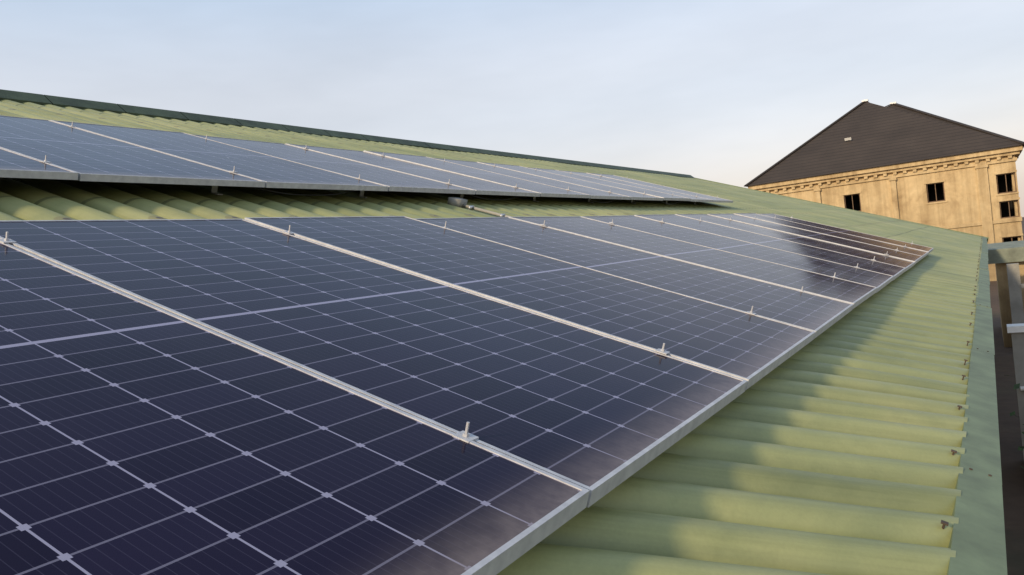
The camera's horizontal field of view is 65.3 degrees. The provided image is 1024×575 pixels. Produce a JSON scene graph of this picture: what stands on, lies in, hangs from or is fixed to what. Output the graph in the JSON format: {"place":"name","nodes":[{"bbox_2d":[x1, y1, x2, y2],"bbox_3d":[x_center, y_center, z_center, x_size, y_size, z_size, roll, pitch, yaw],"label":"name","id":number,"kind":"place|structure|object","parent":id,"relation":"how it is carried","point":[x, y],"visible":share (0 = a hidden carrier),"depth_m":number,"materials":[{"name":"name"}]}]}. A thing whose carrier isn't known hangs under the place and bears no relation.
{"place":"outdoors","nodes":[
{"label":"outdoors","id":0,"kind":"place"},
{"bbox_2d":[0,0,1023,216],"label":"sky","id":1,"kind":"structure","parent":0,"point":[721,91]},
{"bbox_2d":[748,145,1022,280],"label":"neighbour building","id":2,"kind":"structure","parent":0,"point":[975,193],"depth_m":48.43,"materials":[{"name":"beige stone"}]},
{"bbox_2d":[744,99,1023,186],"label":"neighbour roof","id":3,"kind":"structure","parent":2,"relation":"on","point":[865,134],"depth_m":51.65,"materials":[{"name":"black tile"}]},
{"bbox_2d":[990,217,1023,574],"bbox_3d":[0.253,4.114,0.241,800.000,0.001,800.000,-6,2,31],"label":"ground","id":4,"kind":"structure","parent":0,"point":[1011,456],"depth_m":13.96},
{"bbox_2d":[987,240,1023,346],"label":"annex","id":5,"kind":"object","parent":4,"relation":"on","point":[1006,259],"visible":0.74,"depth_m":23.71,"materials":[{"name":"grey concrete"}]},
{"bbox_2d":[1006,323,1023,457],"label":"boundary wall","id":6,"kind":"structure","parent":4,"relation":"on","point":[1016,331],"depth_m":12.80,"materials":[{"name":"white concrete"}]},
{"bbox_2d":[1007,375,1023,468],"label":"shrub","id":7,"kind":"object","parent":4,"relation":"on","point":[1016,386],"visible":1,"depth_m":12.15,"materials":[{"name":"green plant"}]},
{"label":"roof slope","id":8,"kind":"object","parent":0,"visible":0},
{"bbox_2d":[0,100,982,574],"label":"roof sheet","id":9,"kind":"object","parent":8,"relation":"on","point":[828,452],"visible":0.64,"depth_m":2.72,"materials":[{"name":"green paint"}]},
{"bbox_2d":[0,178,682,216],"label":"cabling","id":10,"kind":"object","parent":9,"relation":"on","point":[458,202],"visible":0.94,"depth_m":6.37,"materials":[{"name":"plastic"}]},
{"bbox_2d":[0,89,693,177],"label":"ridge cap","id":11,"kind":"object","parent":9,"relation":"on","point":[23,97],"visible":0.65,"depth_m":11.06,"materials":[{"name":"green metal"}]},
{"bbox_2d":[0,115,732,202],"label":"solar panels","id":12,"kind":"object","parent":9,"relation":"on","point":[91,152],"visible":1,"depth_m":5.82,"materials":[{"name":"glass"}]},
{"bbox_2d":[39,122,717,204],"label":"panel clamps","id":13,"kind":"object","parent":9,"relation":"attached to","point":[214,190],"visible":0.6,"depth_m":5.90,"materials":[{"name":"silver metal"}]},
{"bbox_2d":[0,215,912,442],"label":"panel clamps","id":14,"kind":"object","parent":9,"relation":"attached to","point":[465,436],"visible":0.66,"depth_m":2.42,"materials":[{"name":"silver metal"}]},
{"bbox_2d":[0,213,933,574],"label":"solar panels","id":15,"kind":"object","parent":9,"relation":"attached to","point":[268,395],"visible":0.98,"depth_m":1.91,"materials":[{"name":"glass"}]},
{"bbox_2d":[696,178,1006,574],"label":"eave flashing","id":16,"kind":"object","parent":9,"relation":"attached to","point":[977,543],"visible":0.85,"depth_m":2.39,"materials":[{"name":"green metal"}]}
]}

